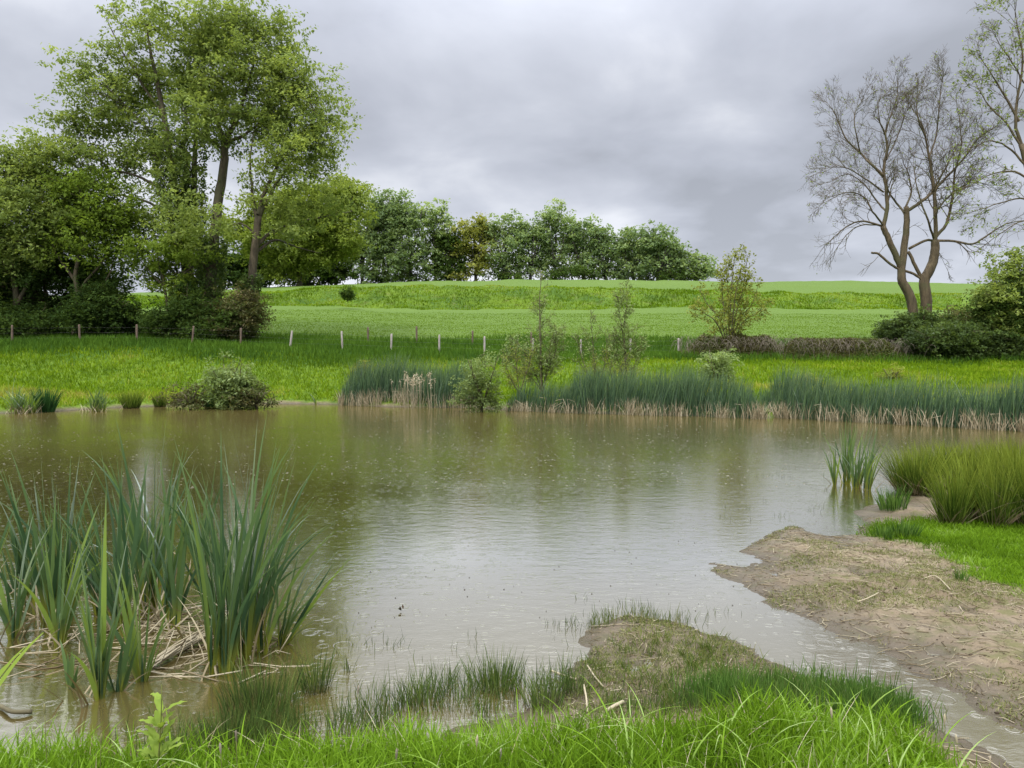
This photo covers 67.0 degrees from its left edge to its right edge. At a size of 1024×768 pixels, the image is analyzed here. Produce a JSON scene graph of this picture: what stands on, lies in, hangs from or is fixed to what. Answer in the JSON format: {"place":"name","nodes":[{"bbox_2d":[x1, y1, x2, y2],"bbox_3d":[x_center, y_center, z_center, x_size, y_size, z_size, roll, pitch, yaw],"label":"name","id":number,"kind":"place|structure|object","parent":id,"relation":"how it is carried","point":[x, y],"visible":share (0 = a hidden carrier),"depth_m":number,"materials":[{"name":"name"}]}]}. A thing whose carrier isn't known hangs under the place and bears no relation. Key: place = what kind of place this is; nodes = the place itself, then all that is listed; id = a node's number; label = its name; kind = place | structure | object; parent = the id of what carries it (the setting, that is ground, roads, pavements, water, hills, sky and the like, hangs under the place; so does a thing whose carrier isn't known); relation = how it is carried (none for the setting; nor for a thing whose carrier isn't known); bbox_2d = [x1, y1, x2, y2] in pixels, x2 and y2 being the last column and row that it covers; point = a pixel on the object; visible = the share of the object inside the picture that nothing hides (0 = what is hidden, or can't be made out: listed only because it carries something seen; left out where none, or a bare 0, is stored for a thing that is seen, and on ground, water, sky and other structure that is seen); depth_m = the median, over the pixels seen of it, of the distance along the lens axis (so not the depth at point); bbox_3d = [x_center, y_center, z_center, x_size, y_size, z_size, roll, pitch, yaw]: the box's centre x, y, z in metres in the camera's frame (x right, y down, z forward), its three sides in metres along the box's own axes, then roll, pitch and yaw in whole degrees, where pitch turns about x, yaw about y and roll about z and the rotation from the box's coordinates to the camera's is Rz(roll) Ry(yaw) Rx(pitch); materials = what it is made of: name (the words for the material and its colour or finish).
{"place":"outdoors","nodes":[
{"label":"outdoors","id":0,"kind":"place"},
{"bbox_2d":[0,404,1023,767],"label":"water","id":1,"kind":"structure","parent":0,"point":[444,566],"depth_m":10.13,"materials":[{"name":"liquid"}]},
{"bbox_2d":[0,465,34,603],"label":"cattail","id":2,"kind":"object","parent":1,"relation":"in","point":[18,557],"visible":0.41,"depth_m":6.96,"materials":[{"name":"green plant"}]},
{"bbox_2d":[0,516,53,641],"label":"cattail","id":3,"kind":"object","parent":1,"relation":"in","point":[12,621],"visible":0.88,"depth_m":6.06,"materials":[{"name":"green plant"}]},
{"bbox_2d":[0,447,98,628],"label":"cattail","id":4,"kind":"object","parent":1,"relation":"in","point":[54,567],"visible":0.66,"depth_m":6.36,"materials":[{"name":"green plant"}]},
{"bbox_2d":[0,457,107,613],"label":"cattail","id":5,"kind":"object","parent":1,"relation":"on","point":[69,554],"visible":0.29,"depth_m":6.74,"materials":[{"name":"green plant"}]},
{"bbox_2d":[9,498,112,651],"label":"cattail","id":6,"kind":"object","parent":1,"relation":"in","point":[59,620],"visible":0.81,"depth_m":5.92,"materials":[{"name":"green plant"}]},
{"bbox_2d":[31,495,159,707],"bbox_3d":[-2.740,1.357,5.043,0.555,1.474,1.081,0,2,0],"label":"cattail","id":7,"kind":"object","parent":1,"relation":"on","point":[97,677],"visible":0.94,"depth_m":5.04,"materials":[{"name":"green plant"}]},
{"bbox_2d":[49,471,161,619],"bbox_3d":[-3.582,1.403,6.647,0.733,1.276,1.177,1,2,25],"label":"cattail","id":8,"kind":"object","parent":1,"relation":"in","point":[94,558],"visible":0.35,"depth_m":6.61,"materials":[{"name":"green plant"}]},
{"bbox_2d":[71,453,165,633],"bbox_3d":[-3.170,1.282,6.348,0.798,1.538,0.530,-1,2,-27],"label":"cattail","id":9,"kind":"object","parent":1,"relation":"on","point":[119,549],"visible":0.57,"depth_m":6.26,"materials":[{"name":"green plant"}]},
{"bbox_2d":[81,551,168,682],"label":"cattail","id":10,"kind":"object","parent":1,"relation":"on","point":[139,667],"visible":0.86,"depth_m":5.26,"materials":[{"name":"green plant"}]},
{"bbox_2d":[95,604,156,691],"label":"cattail","id":11,"kind":"object","parent":1,"relation":"in","point":[123,672],"visible":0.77,"depth_m":5.12,"materials":[{"name":"green plant"}]},
{"bbox_2d":[96,445,196,593],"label":"cattail","id":12,"kind":"object","parent":1,"relation":"in","point":[131,526],"visible":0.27,"depth_m":7.17,"materials":[{"name":"green plant"}]},
{"bbox_2d":[82,417,215,616],"bbox_3d":[-3.200,1.151,6.633,1.167,1.781,0.812,1,2,22],"label":"cattail","id":13,"kind":"object","parent":1,"relation":"in","point":[157,559],"visible":0.53,"depth_m":6.65,"materials":[{"name":"green plant"}]},
{"bbox_2d":[0,591,311,688],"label":"reeds","id":14,"kind":"object","parent":1,"relation":"on","point":[143,642],"visible":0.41,"depth_m":5.75,"materials":[{"name":"plant"}]},
{"bbox_2d":[136,447,210,637],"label":"cattail","id":15,"kind":"object","parent":1,"relation":"in","point":[172,596],"visible":0.78,"depth_m":6.23,"materials":[{"name":"green plant"}]},
{"bbox_2d":[146,628,212,666],"bbox_3d":[-2.456,1.956,5.764,0.134,0.069,0.842,0,2,12],"label":"straw bundle","id":16,"kind":"object","parent":1,"relation":"on","point":[172,650],"visible":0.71,"depth_m":5.73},
{"bbox_2d":[148,477,227,632],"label":"cattail","id":17,"kind":"object","parent":1,"relation":"in","point":[189,544],"visible":0.32,"depth_m":6.20,"materials":[{"name":"green plant"}]},
{"bbox_2d":[143,449,305,618],"bbox_3d":[-2.365,1.273,6.302,1.310,1.559,0.636,-1,2,-30],"label":"cattail","id":18,"kind":"object","parent":1,"relation":"in","point":[225,543],"visible":0.12,"depth_m":6.26,"materials":[{"name":"green plant"}]},
{"bbox_2d":[174,689,277,750],"bbox_3d":[-1.640,1.926,4.427,0.584,0.317,0.570,0,2,0],"label":"rush clump","id":19,"kind":"object","parent":1,"relation":"on","point":[236,718],"visible":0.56,"depth_m":4.41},
{"bbox_2d":[174,439,312,680],"bbox_3d":[-2.002,1.197,5.559,0.770,1.759,1.270,-1,2,-34],"label":"cattail","id":20,"kind":"object","parent":1,"relation":"in","point":[227,631],"visible":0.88,"depth_m":5.39,"materials":[{"name":"green plant"}]},
{"bbox_2d":[155,417,342,659],"bbox_3d":[-1.875,1.154,5.732,1.212,1.834,1.086,0,2,0],"label":"cattail","id":21,"kind":"object","parent":1,"relation":"in","point":[251,624],"visible":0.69,"depth_m":5.71,"materials":[{"name":"green plant"}]},
{"bbox_2d":[206,644,311,720],"bbox_3d":[-1.579,1.876,4.895,0.722,0.386,0.654,1,2,17],"label":"rush clump","id":22,"kind":"object","parent":1,"relation":"on","point":[245,691],"visible":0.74,"depth_m":4.88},
{"bbox_2d":[230,439,338,632],"bbox_3d":[-1.924,1.234,6.218,0.980,1.642,0.921,0,2,0],"label":"cattail","id":23,"kind":"object","parent":1,"relation":"in","point":[272,590],"visible":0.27,"depth_m":6.26,"materials":[{"name":"green plant"}]},
{"bbox_2d":[292,639,342,695],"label":"rush clump","id":24,"kind":"object","parent":1,"relation":"on","point":[322,676],"visible":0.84,"depth_m":5.10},
{"bbox_2d":[274,542,367,645],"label":"cattail","id":25,"kind":"object","parent":1,"relation":"in","point":[291,620],"visible":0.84,"depth_m":5.94,"materials":[{"name":"green plant"}]},
{"bbox_2d":[331,350,479,407],"bbox_3d":[-4.767,-0.371,36.081,8.005,2.855,3.249,1,2,19],"label":"reed bed","id":26,"kind":"object","parent":1,"relation":"on","point":[377,384],"visible":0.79,"depth_m":35.78,"materials":[{"name":"green plant"}]},
{"bbox_2d":[393,666,455,711],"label":"rush clump","id":27,"kind":"object","parent":1,"relation":"on","point":[423,696],"visible":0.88,"depth_m":4.91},
{"bbox_2d":[0,411,985,545],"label":"rain rings","id":28,"kind":"object","parent":1,"relation":"on","point":[460,456],"visible":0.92,"depth_m":16.68,"materials":[{"name":"clear liquid"}]},
{"bbox_2d":[458,644,530,693],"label":"rush clump","id":29,"kind":"object","parent":1,"relation":"on","point":[497,676],"visible":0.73,"depth_m":5.22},
{"bbox_2d":[108,644,947,761],"bbox_3d":[0.201,1.894,4.739,5.045,0.380,1.387,0,2,-4],"label":"spike rush","id":30,"kind":"object","parent":1,"relation":"on","point":[290,717],"visible":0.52,"depth_m":4.72,"materials":[{"name":"plant"}]},
{"bbox_2d":[514,667,568,714],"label":"rush clump","id":31,"kind":"object","parent":1,"relation":"on","point":[535,701],"visible":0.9,"depth_m":4.84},
{"bbox_2d":[505,376,581,413],"bbox_3d":[1.399,0.357,32.137,4.050,1.661,1.699,1,2,35],"label":"reed bed","id":32,"kind":"object","parent":1,"relation":"on","point":[522,403],"visible":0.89,"depth_m":32.05,"materials":[{"name":"green plant"}]},
{"bbox_2d":[554,361,776,418],"bbox_3d":[5.883,0.069,30.611,9.047,2.337,3.209,1,2,24],"label":"reed bed","id":33,"kind":"object","parent":1,"relation":"on","point":[592,393],"visible":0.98,"depth_m":30.19,"materials":[{"name":"green plant"}]},
{"bbox_2d":[567,598,808,714],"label":"islet shoots","id":34,"kind":"object","parent":1,"relation":"on","point":[603,664],"visible":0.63,"depth_m":5.48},
{"bbox_2d":[668,654,950,736],"bbox_3d":[1.823,1.891,4.834,1.682,0.381,1.086,0,2,0],"label":"sedge","id":35,"kind":"object","parent":1,"relation":"in","point":[718,686],"visible":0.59,"depth_m":4.79,"materials":[{"name":"plant"}]},
{"bbox_2d":[822,416,863,483],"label":"cattail","id":36,"kind":"object","parent":1,"relation":"on","point":[844,451],"visible":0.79,"depth_m":13.56,"materials":[{"name":"green plant"}]},
{"bbox_2d":[0,279,1023,767],"bbox_3d":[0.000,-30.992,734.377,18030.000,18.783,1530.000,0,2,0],"label":"ground","id":37,"kind":"structure","parent":0,"point":[926,637],"depth_m":8.90,"materials":[{"name":"plant"}]},
{"bbox_2d":[0,385,45,414],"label":"cattail","id":38,"kind":"object","parent":37,"relation":"on","point":[17,405],"visible":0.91,"depth_m":30.83,"materials":[{"name":"green plant"}]},
{"bbox_2d":[0,296,66,337],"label":"bush","id":39,"kind":"object","parent":37,"relation":"on","point":[31,320],"visible":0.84,"depth_m":52.78,"materials":[{"name":"green plant"}]},
{"bbox_2d":[0,125,111,305],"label":"hedge tree","id":40,"kind":"object","parent":37,"relation":"on","point":[16,195],"visible":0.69,"depth_m":53.12,"materials":[{"name":"plant"}]},
{"bbox_2d":[0,237,144,312],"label":"dark tree","id":41,"kind":"object","parent":37,"relation":"on","point":[49,280],"visible":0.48,"depth_m":55.54,"materials":[{"name":"green plant"}]},
{"bbox_2d":[22,162,157,334],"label":"hedge tree","id":42,"kind":"object","parent":37,"relation":"on","point":[106,230],"visible":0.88,"depth_m":52.92,"materials":[{"name":"plant"}]},
{"bbox_2d":[49,274,148,337],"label":"bush","id":43,"kind":"object","parent":37,"relation":"on","point":[99,307],"visible":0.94,"depth_m":51.76,"materials":[{"name":"green plant"}]},
{"bbox_2d":[20,0,229,298],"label":"ash tree","id":44,"kind":"object","parent":37,"relation":"on","point":[156,144],"visible":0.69,"depth_m":54.55,"materials":[{"name":"green plant"}]},
{"bbox_2d":[136,684,185,767],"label":"dock plant","id":45,"kind":"object","parent":37,"relation":"on","point":[155,738],"visible":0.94,"depth_m":3.80,"materials":[{"name":"green plant"}]},
{"bbox_2d":[91,220,237,309],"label":"tree","id":46,"kind":"object","parent":37,"relation":"on","point":[160,266],"visible":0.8,"depth_m":53.12,"materials":[{"name":"plant"}]},
{"bbox_2d":[122,272,226,342],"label":"bush","id":47,"kind":"object","parent":37,"relation":"on","point":[156,321],"visible":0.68,"depth_m":51.15,"materials":[{"name":"green plant"}]},
{"bbox_2d":[151,378,216,409],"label":"willow bush","id":48,"kind":"object","parent":37,"relation":"on","point":[188,395],"visible":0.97,"depth_m":33.31,"materials":[{"name":"green plant"}]},
{"bbox_2d":[174,296,251,342],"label":"bush","id":49,"kind":"object","parent":37,"relation":"on","point":[224,316],"visible":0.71,"depth_m":50.58,"materials":[{"name":"green plant"}]},
{"bbox_2d":[189,348,267,409],"bbox_3d":[-12.545,-0.024,33.972,3.952,3.113,2.638,1,2,23],"label":"willow bush","id":50,"kind":"object","parent":37,"relation":"on","point":[226,381],"visible":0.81,"depth_m":33.52,"materials":[{"name":"green plant"}]},
{"bbox_2d":[139,0,322,303],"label":"ash tree","id":51,"kind":"object","parent":37,"relation":"on","point":[211,41],"visible":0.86,"depth_m":52.09,"materials":[{"name":"green plant"}]},
{"bbox_2d":[189,280,275,340],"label":"bush","id":52,"kind":"object","parent":37,"relation":"on","point":[250,311],"visible":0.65,"depth_m":51.32,"materials":[{"name":"green plant"}]},
{"bbox_2d":[220,378,281,409],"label":"willow bush","id":53,"kind":"object","parent":37,"relation":"on","point":[256,398],"visible":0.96,"depth_m":33.32,"materials":[{"name":"green plant"}]},
{"bbox_2d":[201,167,380,286],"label":"field maple","id":54,"kind":"object","parent":37,"relation":"on","point":[334,241],"visible":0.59,"depth_m":136.59,"materials":[{"name":"plant"}]},
{"bbox_2d":[222,56,375,339],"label":"ash tree","id":55,"kind":"object","parent":37,"relation":"on","point":[300,140],"visible":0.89,"depth_m":52.40,"materials":[{"name":"green plant"}]},
{"bbox_2d":[309,233,367,285],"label":"crest tree","id":56,"kind":"object","parent":37,"relation":"on","point":[338,271],"visible":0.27,"depth_m":162.16,"materials":[{"name":"green plant"}]},
{"bbox_2d":[353,187,418,283],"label":"crest tree","id":57,"kind":"object","parent":37,"relation":"on","point":[377,253],"visible":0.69,"depth_m":161.46,"materials":[{"name":"green plant"}]},
{"bbox_2d":[375,187,439,281],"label":"crest tree","id":58,"kind":"object","parent":37,"relation":"on","point":[411,222],"visible":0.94,"depth_m":159.72,"materials":[{"name":"green plant"}]},
{"bbox_2d":[410,197,457,280],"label":"crest tree","id":59,"kind":"object","parent":37,"relation":"on","point":[436,220],"visible":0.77,"depth_m":162.13,"materials":[{"name":"green plant"}]},
{"bbox_2d":[422,224,473,280],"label":"crest tree","id":60,"kind":"object","parent":37,"relation":"on","point":[461,260],"visible":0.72,"depth_m":162.12,"materials":[{"name":"green plant"}]},
{"bbox_2d":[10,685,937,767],"bbox_3d":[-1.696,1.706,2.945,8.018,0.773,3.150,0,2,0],"label":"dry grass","id":61,"kind":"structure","parent":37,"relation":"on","point":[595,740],"depth_m":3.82,"materials":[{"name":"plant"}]},
{"bbox_2d":[445,212,505,280],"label":"crest tree","id":62,"kind":"object","parent":37,"relation":"on","point":[476,251],"visible":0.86,"depth_m":161.66,"materials":[{"name":"green plant"}]},
{"bbox_2d":[447,346,515,412],"bbox_3d":[-1.311,-0.020,31.646,2.448,3.098,2.597,-1,2,-31],"label":"willow bush","id":63,"kind":"object","parent":37,"relation":"on","point":[480,383],"visible":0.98,"depth_m":31.67,"materials":[{"name":"green plant"}]},
{"bbox_2d":[0,670,988,767],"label":"front grass","id":64,"kind":"structure","parent":37,"relation":"on","point":[791,729],"depth_m":3.81,"materials":[{"name":"plant"}]},
{"bbox_2d":[471,208,532,279],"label":"crest tree","id":65,"kind":"object","parent":37,"relation":"on","point":[497,256],"visible":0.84,"depth_m":160.91,"materials":[{"name":"green plant"}]},
{"bbox_2d":[0,344,1023,410],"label":"bank grass","id":66,"kind":"structure","parent":37,"relation":"on","point":[976,373],"depth_m":41.13,"materials":[{"name":"plant"}]},
{"bbox_2d":[0,330,1023,367],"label":"tall grass","id":67,"kind":"structure","parent":37,"relation":"on","point":[311,344],"depth_m":47.31,"materials":[{"name":"plant"}]},
{"bbox_2d":[500,211,555,279],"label":"crest tree","id":68,"kind":"object","parent":37,"relation":"on","point":[537,231],"visible":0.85,"depth_m":161.82,"materials":[{"name":"green plant"}]},
{"bbox_2d":[497,287,571,393],"bbox_3d":[1.009,-1.840,34.996,3.564,5.065,2.303,1,2,34],"label":"young willow","id":69,"kind":"object","parent":37,"relation":"on","point":[552,359],"visible":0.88,"depth_m":34.93,"materials":[{"name":"green plant"}]},
{"bbox_2d":[123,283,961,310],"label":"terrace grass","id":70,"kind":"structure","parent":37,"relation":"on","point":[676,291],"depth_m":102.88,"materials":[{"name":"plant"}]},
{"bbox_2d":[137,309,953,346],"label":"crop","id":71,"kind":"object","parent":37,"relation":"on","point":[564,316],"visible":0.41,"depth_m":71.67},
{"bbox_2d":[528,198,585,279],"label":"crest tree","id":72,"kind":"object","parent":37,"relation":"on","point":[553,218],"visible":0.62,"depth_m":163.26,"materials":[{"name":"green plant"}]},
{"bbox_2d":[542,263,609,279],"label":"scrub","id":73,"kind":"object","parent":37,"relation":"on","point":[563,271],"visible":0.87,"depth_m":158.86,"materials":[{"name":"green plant"}]},
{"bbox_2d":[554,213,609,279],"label":"crest tree","id":74,"kind":"object","parent":37,"relation":"on","point":[576,238],"visible":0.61,"depth_m":161.90,"materials":[{"name":"green plant"}]},
{"bbox_2d":[568,307,617,379],"bbox_3d":[3.729,-1.469,35.020,1.578,4.064,2.443,-2,3,-45],"label":"young willow","id":75,"kind":"object","parent":37,"relation":"on","point":[589,351],"visible":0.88,"depth_m":34.94,"materials":[{"name":"green plant"}]},
{"bbox_2d":[582,221,632,279],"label":"crest tree","id":76,"kind":"object","parent":37,"relation":"on","point":[605,239],"visible":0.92,"depth_m":160.95,"materials":[{"name":"green plant"}]},
{"bbox_2d":[604,279,653,382],"bbox_3d":[5.182,-2.166,35.267,2.485,5.233,1.798,1,2,34],"label":"young willow","id":77,"kind":"object","parent":37,"relation":"on","point":[623,351],"visible":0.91,"depth_m":35.33,"materials":[{"name":"green plant"}]},
{"bbox_2d":[606,223,660,280],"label":"crest tree","id":78,"kind":"object","parent":37,"relation":"on","point":[629,262],"visible":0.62,"depth_m":160.68,"materials":[{"name":"green plant"}]},
{"bbox_2d":[627,219,688,280],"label":"crest tree","id":79,"kind":"object","parent":37,"relation":"on","point":[667,250],"visible":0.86,"depth_m":159.92,"materials":[{"name":"green plant"}]},
{"bbox_2d":[668,240,721,280],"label":"crest tree","id":80,"kind":"object","parent":37,"relation":"on","point":[705,272],"visible":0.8,"depth_m":160.53,"materials":[{"name":"green plant"}]},
{"bbox_2d":[694,346,744,386],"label":"willow bush","id":81,"kind":"object","parent":37,"relation":"on","point":[721,364],"visible":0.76,"depth_m":35.70,"materials":[{"name":"green plant"}]},
{"bbox_2d":[686,244,774,337],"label":"young tree","id":82,"kind":"object","parent":37,"relation":"on","point":[731,328],"visible":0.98,"depth_m":48.51,"materials":[{"name":"green plant"}]},
{"bbox_2d":[671,332,804,357],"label":"bramble thicket","id":83,"kind":"object","parent":37,"relation":"on","point":[740,342],"visible":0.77,"depth_m":47.45,"materials":[{"name":"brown plant"}]},
{"bbox_2d":[559,514,1023,767],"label":"mud sward","id":84,"kind":"structure","parent":37,"relation":"on","point":[818,607],"depth_m":6.60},
{"bbox_2d":[561,515,1023,767],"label":"straw litter","id":85,"kind":"object","parent":37,"relation":"on","point":[950,673],"visible":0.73,"depth_m":6.42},
{"bbox_2d":[569,516,1023,765],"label":"clods","id":86,"kind":"object","parent":37,"relation":"on","point":[1020,616],"visible":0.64,"depth_m":6.33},
{"bbox_2d":[824,424,870,487],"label":"cattail","id":87,"kind":"object","parent":37,"relation":"on","point":[856,481],"visible":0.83,"depth_m":13.15,"materials":[{"name":"green plant"}]},
{"bbox_2d":[761,337,935,361],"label":"bramble thicket","id":88,"kind":"object","parent":37,"relation":"on","point":[815,347],"visible":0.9,"depth_m":46.40,"materials":[{"name":"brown plant"}]},
{"bbox_2d":[859,427,893,490],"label":"cattail","id":89,"kind":"object","parent":37,"relation":"on","point":[868,477],"visible":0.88,"depth_m":12.93,"materials":[{"name":"green plant"}]},
{"bbox_2d":[759,362,1023,431],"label":"reed bed","id":90,"kind":"object","parent":37,"relation":"on","point":[1006,412],"visible":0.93,"depth_m":26.26,"materials":[{"name":"green plant"}]},
{"bbox_2d":[869,482,914,510],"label":"rush clump","id":91,"kind":"object","parent":37,"relation":"on","point":[891,503],"visible":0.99,"depth_m":10.99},
{"bbox_2d":[797,47,1023,314],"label":"bare ash","id":92,"kind":"object","parent":37,"relation":"on","point":[925,276],"visible":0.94,"depth_m":50.56,"materials":[{"name":"brown plant"}]},
{"bbox_2d":[862,304,968,350],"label":"ivy mound","id":93,"kind":"object","parent":37,"relation":"on","point":[894,329],"visible":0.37,"depth_m":49.00,"materials":[{"name":"green plant"}]},
{"bbox_2d":[864,437,968,495],"bbox_3d":[6.530,1.285,12.265,2.032,1.014,1.828,0,2,0],"label":"rush clump","id":94,"kind":"object","parent":37,"relation":"on","point":[907,472],"visible":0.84,"depth_m":12.21,"materials":[{"name":"plant"}]},
{"bbox_2d":[854,513,1023,596],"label":"lawn grass","id":95,"kind":"structure","parent":37,"relation":"on","point":[971,536],"depth_m":8.79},
{"bbox_2d":[889,318,1023,362],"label":"ivy mound","id":96,"kind":"object","parent":37,"relation":"on","point":[970,340],"visible":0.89,"depth_m":45.83,"materials":[{"name":"green plant"}]},
{"bbox_2d":[915,457,1008,525],"bbox_3d":[5.627,1.362,9.904,1.397,1.017,1.231,0,2,0],"label":"rush clump","id":97,"kind":"object","parent":37,"relation":"on","point":[956,504],"visible":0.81,"depth_m":9.81,"materials":[{"name":"plant"}]},
{"bbox_2d":[915,444,1022,521],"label":"rush clump","id":98,"kind":"object","parent":37,"relation":"on","point":[969,469],"visible":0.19,"depth_m":10.14,"materials":[{"name":"plant"}]},
{"bbox_2d":[943,0,1023,259],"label":"tree","id":99,"kind":"object","parent":37,"relation":"on","point":[992,27],"visible":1,"depth_m":46.47,"materials":[{"name":"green plant"}]},
{"bbox_2d":[955,268,1023,354],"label":"hawthorn","id":100,"kind":"object","parent":37,"relation":"on","point":[1006,307],"visible":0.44,"depth_m":47.07,"materials":[{"name":"green plant"}]},
{"bbox_2d":[957,452,1023,527],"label":"rush clump","id":101,"kind":"object","parent":37,"relation":"on","point":[1003,514],"visible":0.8,"depth_m":9.65,"materials":[{"name":"plant"}]},
{"bbox_2d":[963,245,1023,354],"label":"elder","id":102,"kind":"object","parent":37,"relation":"on","point":[1011,267],"visible":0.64,"depth_m":47.05,"materials":[{"name":"plant"}]},
{"bbox_2d":[979,436,1023,526],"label":"rush clump","id":103,"kind":"object","parent":37,"relation":"on","point":[1021,519],"visible":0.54,"depth_m":9.69,"materials":[{"name":"plant"}]},
{"bbox_2d":[0,0,1023,294],"label":"sky","id":104,"kind":"structure","parent":0,"point":[697,117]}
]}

